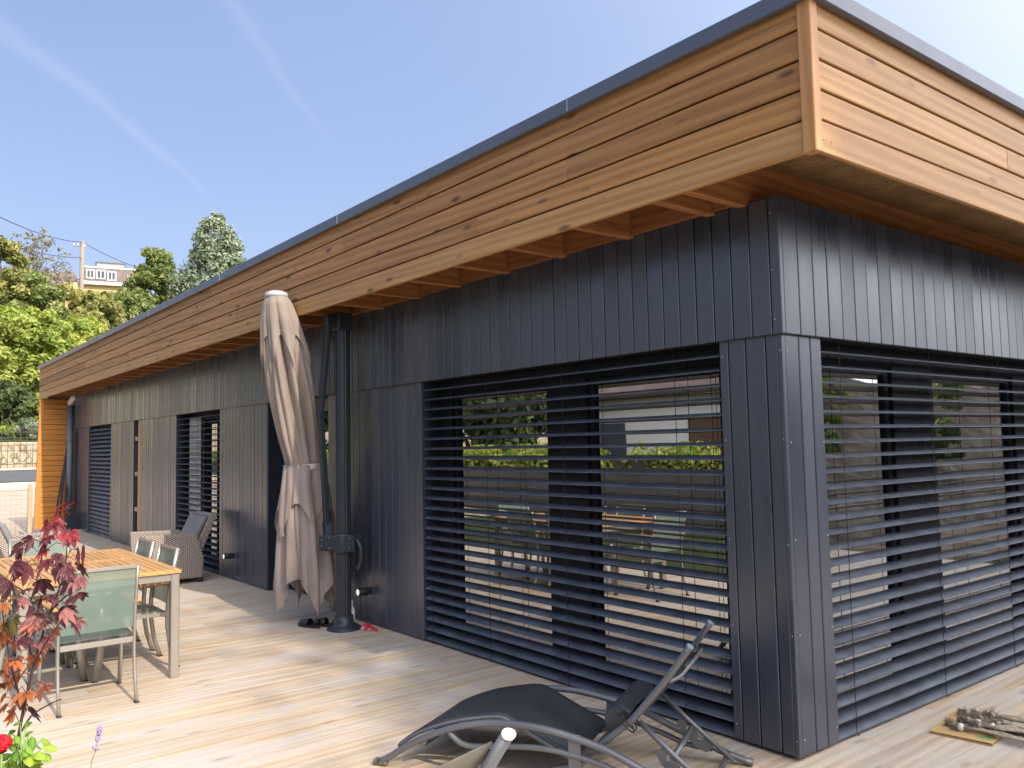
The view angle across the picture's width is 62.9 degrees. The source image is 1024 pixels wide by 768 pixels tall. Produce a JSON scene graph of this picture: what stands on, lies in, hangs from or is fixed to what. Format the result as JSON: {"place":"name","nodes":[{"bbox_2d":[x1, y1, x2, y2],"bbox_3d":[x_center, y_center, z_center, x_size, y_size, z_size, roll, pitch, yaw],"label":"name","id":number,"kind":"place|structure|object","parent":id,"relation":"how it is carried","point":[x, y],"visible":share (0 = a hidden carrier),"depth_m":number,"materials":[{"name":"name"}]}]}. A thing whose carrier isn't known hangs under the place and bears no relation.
{"place":"outdoors","nodes":[
{"label":"outdoors","id":0,"kind":"place"},
{"bbox_2d":[0,470,35,481],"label":"road","id":1,"kind":"structure","parent":0,"point":[14,476],"depth_m":39.77,"materials":[{"name":"grey asphalt"}]},
{"bbox_2d":[0,482,35,488],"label":"pavement","id":2,"kind":"structure","parent":0,"point":[13,485],"depth_m":34.56,"materials":[{"name":"grey concrete"}]},
{"bbox_2d":[0,467,35,470],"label":"pavement","id":3,"kind":"structure","parent":0,"point":[31,468],"depth_m":44.89,"materials":[{"name":"grey concrete"}]},
{"bbox_2d":[0,430,37,467],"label":"iron fence","id":4,"kind":"object","parent":3,"relation":"on","point":[16,457],"visible":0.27,"depth_m":45.70,"materials":[{"name":"black metal"}]},
{"bbox_2d":[0,488,81,534],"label":"paved yard","id":5,"kind":"structure","parent":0,"point":[12,502],"depth_m":25.11,"materials":[{"name":"beige concrete"}]},
{"bbox_2d":[0,385,103,482],"bbox_3d":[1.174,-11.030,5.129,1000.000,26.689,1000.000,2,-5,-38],"label":"ground","id":6,"kind":"structure","parent":0,"point":[23,434],"depth_m":47.66,"materials":[{"name":"green plant"}]},
{"bbox_2d":[0,425,17,437],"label":"shrub","id":7,"kind":"object","parent":6,"relation":"on","point":[4,428],"visible":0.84,"depth_m":47.34,"materials":[{"name":"green plant"}]},
{"bbox_2d":[0,484,32,534],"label":"wire fence","id":8,"kind":"object","parent":6,"relation":"on","point":[28,513],"visible":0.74,"depth_m":18.17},
{"bbox_2d":[0,442,37,467],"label":"stone wall","id":9,"kind":"structure","parent":6,"relation":"on","point":[13,450],"depth_m":46.57,"materials":[{"name":"beige stone"}]},
{"bbox_2d":[0,380,38,426],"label":"shrub","id":10,"kind":"object","parent":6,"relation":"on","point":[21,399],"visible":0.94,"depth_m":48.62,"materials":[{"name":"green plant"}]},
{"bbox_2d":[0,235,40,308],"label":"olive tree","id":11,"kind":"object","parent":6,"relation":"on","point":[11,252],"visible":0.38,"depth_m":56.26,"materials":[{"name":"green plant"}]},
{"bbox_2d":[14,416,38,438],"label":"shrub","id":12,"kind":"object","parent":6,"relation":"on","point":[30,424],"visible":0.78,"depth_m":47.59,"materials":[{"name":"green plant"}]},
{"bbox_2d":[26,392,39,419],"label":"shrub","id":13,"kind":"object","parent":6,"relation":"on","point":[36,416],"visible":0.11,"depth_m":49.65,"materials":[{"name":"green plant"}]},
{"bbox_2d":[0,267,69,321],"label":"bushy tree","id":14,"kind":"object","parent":6,"relation":"on","point":[52,296],"visible":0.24,"depth_m":56.68,"materials":[{"name":"green plant"}]},
{"bbox_2d":[2,227,73,288],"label":"wispy tree","id":15,"kind":"object","parent":6,"relation":"on","point":[30,250],"visible":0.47,"depth_m":61.42,"materials":[{"name":"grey plant"}]},
{"bbox_2d":[0,304,78,392],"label":"round tree","id":16,"kind":"object","parent":6,"relation":"on","point":[30,342],"visible":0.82,"depth_m":50.66,"materials":[{"name":"green plant"}]},
{"bbox_2d":[0,324,110,426],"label":"undergrowth","id":17,"kind":"object","parent":6,"relation":"on","point":[12,407],"depth_m":49.71,"materials":[{"name":"green plant"}]},
{"bbox_2d":[45,280,92,315],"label":"bushy tree","id":18,"kind":"object","parent":6,"relation":"on","point":[75,298],"visible":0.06,"depth_m":62.08,"materials":[{"name":"green plant"}]},
{"bbox_2d":[73,241,85,289],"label":"utility pole","id":19,"kind":"object","parent":6,"relation":"on","point":[81,270],"visible":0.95,"depth_m":80.87,"materials":[{"name":"white wood"}]},
{"bbox_2d":[0,217,75,241],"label":"overhead cable","id":20,"kind":"object","parent":19,"relation":"attached to","point":[34,231],"visible":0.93,"depth_m":62.97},
{"bbox_2d":[20,247,81,257],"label":"overhead cable","id":21,"kind":"object","parent":19,"relation":"attached to","point":[58,256],"visible":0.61,"depth_m":72.42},
{"bbox_2d":[61,313,109,345],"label":"round tree","id":22,"kind":"object","parent":6,"relation":"on","point":[87,328],"visible":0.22,"depth_m":55.38,"materials":[{"name":"green plant"}]},
{"bbox_2d":[41,260,134,310],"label":"mansard house","id":23,"kind":"structure","parent":6,"relation":"on","point":[101,276],"depth_m":101.86,"materials":[{"name":"white tile"}]},
{"bbox_2d":[86,269,94,278],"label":"window","id":24,"kind":"structure","parent":23,"relation":"in","point":[90,273],"depth_m":100.86,"materials":[{"name":"white plastic"}]},
{"bbox_2d":[96,270,105,278],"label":"window","id":25,"kind":"structure","parent":23,"relation":"in","point":[100,274],"depth_m":101.35,"materials":[{"name":"white plastic"}]},
{"bbox_2d":[107,271,115,280],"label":"window","id":26,"kind":"structure","parent":23,"relation":"in","point":[111,276],"depth_m":101.87,"materials":[{"name":"white plastic"}]},
{"bbox_2d":[70,289,127,327],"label":"bushy tree","id":27,"kind":"object","parent":6,"relation":"on","point":[103,308],"visible":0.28,"depth_m":59.10,"materials":[{"name":"green plant"}]},
{"bbox_2d":[86,287,128,328],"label":"bushy tree","id":28,"kind":"object","parent":6,"relation":"on","point":[117,295],"visible":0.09,"depth_m":66.51,"materials":[{"name":"green plant"}]},
{"bbox_2d":[110,287,154,328],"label":"bushy tree","id":29,"kind":"object","parent":6,"relation":"on","point":[136,302],"visible":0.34,"depth_m":63.76,"materials":[{"name":"green plant"}]},
{"bbox_2d":[120,246,179,306],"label":"birch tree","id":30,"kind":"object","parent":6,"relation":"on","point":[154,269],"visible":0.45,"depth_m":71.77,"materials":[{"name":"green plant"}]},
{"bbox_2d":[165,211,246,296],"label":"conifer","id":31,"kind":"object","parent":6,"relation":"on","point":[208,247],"visible":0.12,"depth_m":67.46,"materials":[{"name":"green plant"}]},
{"bbox_2d":[33,0,1023,758],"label":"timber house","id":32,"kind":"structure","parent":6,"relation":"on","point":[659,360],"depth_m":5.31,"materials":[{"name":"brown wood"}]},
{"bbox_2d":[56,458,64,515],"bbox_3d":[-9.857,2.333,18.249,0.052,1.586,0.584,-1,-4,-4],"label":"leaning profile","id":33,"kind":"object","parent":32,"relation":"on","point":[58,498],"visible":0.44,"depth_m":18.23,"materials":[{"name":"metal"}]},
{"bbox_2d":[58,442,66,517],"bbox_3d":[-9.758,2.137,18.204,0.060,1.969,0.702,0,-4,-13],"label":"leaning profile","id":34,"kind":"object","parent":32,"relation":"on","point":[63,481],"visible":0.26,"depth_m":18.19,"materials":[{"name":"metal"}]},
{"bbox_2d":[64,483,67,514],"bbox_3d":[-9.692,2.317,18.208,0.050,1.612,0.755,0,-4,-21],"label":"leaning profile","id":35,"kind":"object","parent":32,"relation":"on","point":[66,490],"visible":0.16,"depth_m":18.13,"materials":[{"name":"metal"}]},
{"bbox_2d":[54,501,80,529],"bbox_3d":[-9.315,2.783,17.593,0.548,0.616,0.235,2,-5,-38],"label":"hose reel","id":36,"kind":"object","parent":32,"relation":"attached to","point":[72,520],"visible":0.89,"depth_m":17.53,"materials":[{"name":"black plastic"}]},
{"bbox_2d":[71,432,76,511],"bbox_3d":[-9.459,2.080,18.055,0.068,2.075,0.218,-1,-4,-4],"label":"leaning plank","id":37,"kind":"object","parent":32,"relation":"on","point":[74,457],"visible":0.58,"depth_m":18.06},
{"bbox_2d":[97,425,110,494],"bbox_3d":[-7.958,1.893,16.567,0.100,2.185,1.900,2,-5,-38],"label":"window","id":38,"kind":"structure","parent":32,"relation":"in","point":[106,425],"depth_m":17.04,"materials":[{"name":"black glass"}]},
{"bbox_2d":[186,411,219,567],"bbox_3d":[-4.269,1.476,11.859,0.100,2.185,1.910,2,-5,-38],"label":"window","id":39,"kind":"structure","parent":32,"relation":"in","point":[208,418],"depth_m":11.88,"materials":[{"name":"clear glass"}]},
{"bbox_2d":[223,553,233,558],"bbox_3d":[-3.558,2.157,10.490,0.122,0.072,0.072,2,-5,-38],"label":"wall lamp","id":40,"kind":"object","parent":32,"relation":"attached to","point":[228,555],"visible":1,"depth_m":10.47,"materials":[{"name":"black metal"}]},
{"bbox_2d":[315,394,335,609],"bbox_3d":[-1.991,1.206,8.887,0.280,2.160,1.200,2,-5,-38],"label":"door","id":41,"kind":"structure","parent":32,"relation":"in","point":[329,418],"depth_m":8.48,"materials":[{"name":"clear glass"}]},
{"bbox_2d":[356,587,369,595],"bbox_3d":[-1.368,1.909,7.695,0.122,0.072,0.072,2,-5,-38],"label":"wall lamp","id":42,"kind":"object","parent":32,"relation":"attached to","point":[364,591],"visible":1,"depth_m":7.67,"materials":[{"name":"black metal"}]},
{"bbox_2d":[436,345,733,723],"bbox_3d":[0.370,0.951,5.939,0.100,2.185,3.130,2,-5,-38],"label":"window","id":43,"kind":"structure","parent":32,"relation":"in","point":[707,363],"depth_m":5.66,"materials":[{"name":"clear glass"}]},
{"bbox_2d":[820,343,1023,708],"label":"window","id":44,"kind":"structure","parent":32,"relation":"in","point":[849,361],"depth_m":5.44,"materials":[{"name":"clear glass"}]},
{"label":"deck base","id":45,"kind":"structure","parent":6,"relation":"on","visible":0},
{"bbox_2d":[0,531,1023,767],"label":"deck","id":46,"kind":"structure","parent":45,"relation":"on","point":[259,682],"depth_m":5.26,"materials":[{"name":"beige wood"}]},
{"bbox_2d":[0,522,70,557],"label":"wicker armchair","id":47,"kind":"object","parent":46,"relation":"on","point":[5,535],"visible":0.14,"depth_m":10.11,"materials":[{"name":"beige wicker"}]},
{"bbox_2d":[6,596,64,664],"bbox_3d":[-3.844,1.735,6.535,0.625,0.894,0.554,2,-5,-38],"label":"garden chair","id":48,"kind":"object","parent":46,"relation":"on","point":[35,604],"visible":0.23,"depth_m":6.47,"materials":[{"name":"green fabric"}]},
{"bbox_2d":[8,536,68,656],"bbox_3d":[-4.008,1.784,7.168,0.554,0.894,0.625,2,-5,-38],"label":"garden chair","id":49,"kind":"object","parent":46,"relation":"on","point":[56,548],"visible":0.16,"depth_m":7.39,"materials":[{"name":"green fabric"}]},
{"bbox_2d":[0,593,87,681],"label":"garden chair","id":50,"kind":"object","parent":46,"relation":"on","point":[82,669],"visible":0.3,"depth_m":5.95,"materials":[{"name":"champagne aluminium"},{"name":"green mesh fabric"}]},
{"bbox_2d":[35,564,141,717],"bbox_3d":[-2.807,1.643,5.563,0.554,0.894,0.625,2,-5,-38],"label":"garden chair","id":51,"kind":"object","parent":46,"relation":"on","point":[107,607],"visible":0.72,"depth_m":5.42,"materials":[{"name":"champagne aluminium"},{"name":"green mesh fabric"}]},
{"bbox_2d":[0,548,181,706],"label":"dining table","id":52,"kind":"object","parent":46,"relation":"on","point":[152,571],"visible":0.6,"depth_m":6.04,"materials":[{"name":"brown wood"}]},
{"bbox_2d":[73,537,155,663],"bbox_3d":[-3.316,1.748,6.871,0.625,0.894,0.554,2,-5,-38],"label":"garden chair","id":53,"kind":"object","parent":46,"relation":"on","point":[144,547],"visible":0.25,"depth_m":6.89,"materials":[{"name":"champagne aluminium"},{"name":"green mesh fabric"}]},
{"bbox_2d":[76,543,179,682],"bbox_3d":[-2.901,1.700,6.334,0.625,0.894,0.554,2,-5,-38],"label":"garden chair","id":54,"kind":"object","parent":46,"relation":"on","point":[168,554],"visible":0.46,"depth_m":6.38,"materials":[{"name":"champagne aluminium"},{"name":"green mesh fabric"}]},
{"bbox_2d":[129,511,216,587],"bbox_3d":[-4.264,2.059,10.570,0.892,0.836,0.750,2,-5,-38],"label":"wicker armchair","id":55,"kind":"object","parent":46,"relation":"on","point":[189,540],"visible":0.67,"depth_m":10.38,"materials":[{"name":"grey wicker"}]},
{"bbox_2d":[298,618,320,628],"bbox_3d":[-1.850,2.176,7.638,0.270,0.080,0.101,-4,-5,32],"label":"sandal","id":56,"kind":"object","parent":46,"relation":"on","point":[306,623],"visible":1,"depth_m":7.62,"materials":[{"name":"black rubber"}]},
{"bbox_2d":[260,290,363,632],"bbox_3d":[-1.924,0.685,7.773,0.797,3.075,1.091,2,-5,-38],"label":"cantilever parasol","id":57,"kind":"object","parent":46,"relation":"on","point":[309,541],"visible":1,"depth_m":7.66,"materials":[{"name":"beige fabric"}]},
{"bbox_2d":[313,617,334,626],"bbox_3d":[-1.708,2.175,7.659,0.270,0.080,0.101,-2,-4,17],"label":"sandal","id":58,"kind":"object","parent":46,"relation":"on","point":[324,622],"visible":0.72,"depth_m":7.63,"materials":[{"name":"black rubber"}]},
{"bbox_2d":[352,600,354,621],"bbox_3d":[-1.486,2.107,7.744,0.066,0.216,0.066,2,-5,-38],"label":"spray bottle","id":59,"kind":"object","parent":46,"relation":"on","point":[353,610],"visible":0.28,"depth_m":7.73,"materials":[{"name":"white plastic"}]},
{"bbox_2d":[360,623,377,630],"bbox_3d":[-1.300,2.163,7.491,0.144,0.050,0.323,2,-5,-38],"label":"crumpled cloth","id":60,"kind":"object","parent":46,"relation":"on","point":[367,626],"visible":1,"depth_m":7.46,"materials":[{"name":"red fabric"}]},
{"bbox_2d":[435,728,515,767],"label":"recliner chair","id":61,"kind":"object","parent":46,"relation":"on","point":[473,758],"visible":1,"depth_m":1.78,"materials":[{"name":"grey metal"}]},
{"bbox_2d":[373,620,753,767],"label":"sun lounger","id":62,"kind":"object","parent":46,"relation":"on","point":[552,719],"visible":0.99,"depth_m":4.16,"materials":[{"name":"black fabric"}]},
{"bbox_2d":[929,709,1007,745],"bbox_3d":[2.562,1.898,4.643,0.310,0.012,0.495,-5,-6,44],"label":"cardboard sheet","id":63,"kind":"object","parent":46,"relation":"on","point":[940,728],"visible":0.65,"depth_m":4.52,"materials":[{"name":"beige cardboard"}]},
{"bbox_2d":[956,706,1004,719],"bbox_3d":[2.784,1.863,4.666,0.559,0.058,0.085,-4,-5,37],"label":"garlic bulb","id":64,"kind":"object","parent":63,"relation":"on","point":[966,711],"visible":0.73,"depth_m":4.79,"materials":[{"name":"beige food"}]},
{"bbox_2d":[943,717,1022,741],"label":"garlic bulb","id":65,"kind":"object","parent":63,"relation":"on","point":[947,722],"visible":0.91,"depth_m":4.62,"materials":[{"name":"beige food"}]},
{"bbox_2d":[950,721,1023,741],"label":"garlic bulb","id":66,"kind":"object","parent":63,"relation":"on","point":[961,727],"visible":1,"depth_m":4.48,"materials":[{"name":"white food"}]},
{"bbox_2d":[956,712,1022,730],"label":"garlic bulb","id":67,"kind":"object","parent":63,"relation":"on","point":[962,718],"visible":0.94,"depth_m":4.61,"materials":[{"name":"beige food"}]},
{"bbox_2d":[967,718,1023,733],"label":"garlic bulb","id":68,"kind":"object","parent":63,"relation":"on","point":[974,723],"visible":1,"depth_m":4.50,"materials":[{"name":"beige food"}]},
{"bbox_2d":[969,710,1023,723],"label":"garlic bulb","id":69,"kind":"object","parent":63,"relation":"on","point":[973,715],"visible":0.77,"depth_m":4.69,"materials":[{"name":"beige food"}]},
{"bbox_2d":[969,707,1023,717],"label":"garlic bulb","id":70,"kind":"object","parent":63,"relation":"on","point":[972,709],"visible":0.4,"depth_m":4.72,"materials":[{"name":"beige food"}]},
{"bbox_2d":[981,708,1023,721],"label":"garlic bulb","id":71,"kind":"object","parent":63,"relation":"on","point":[994,715],"visible":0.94,"depth_m":4.66,"materials":[{"name":"beige food"}]},
{"bbox_2d":[982,721,1023,730],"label":"garlic bulb","id":72,"kind":"object","parent":63,"relation":"on","point":[993,724],"visible":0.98,"depth_m":4.50,"materials":[{"name":"beige food"}]},
{"bbox_2d":[986,716,1023,729],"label":"garlic bulb","id":73,"kind":"object","parent":63,"relation":"on","point":[992,720],"visible":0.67,"depth_m":4.54,"materials":[{"name":"beige food"}]},
{"bbox_2d":[0,0,1023,295],"label":"sky","id":74,"kind":"structure","parent":0,"point":[124,124],"materials":[{"name":"blue"}]},
{"bbox_3d":[-1.107,1.334,1.468,0.735,0.838,0.720,2,-5,-38],"label":"planter box","id":75,"kind":"object","parent":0,"visible":0},
{"bbox_2d":[0,734,12,767],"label":"red flower","id":76,"kind":"object","parent":75,"relation":"on","point":[6,742],"visible":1,"depth_m":1.66,"materials":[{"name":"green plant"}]},
{"bbox_2d":[3,721,57,767],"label":"basil plant","id":77,"kind":"object","parent":75,"relation":"on","point":[26,757],"visible":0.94,"depth_m":1.73,"materials":[{"name":"green plant"}]},
{"bbox_2d":[0,515,89,767],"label":"maple plant","id":78,"kind":"object","parent":75,"relation":"on","point":[66,613],"visible":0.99,"depth_m":1.86,"materials":[{"name":"red plant"}]},
{"bbox_2d":[90,724,102,767],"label":"lavender stem","id":79,"kind":"object","parent":75,"relation":"on","point":[98,736],"visible":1,"depth_m":1.75,"materials":[{"name":"purple plant"}]}
]}

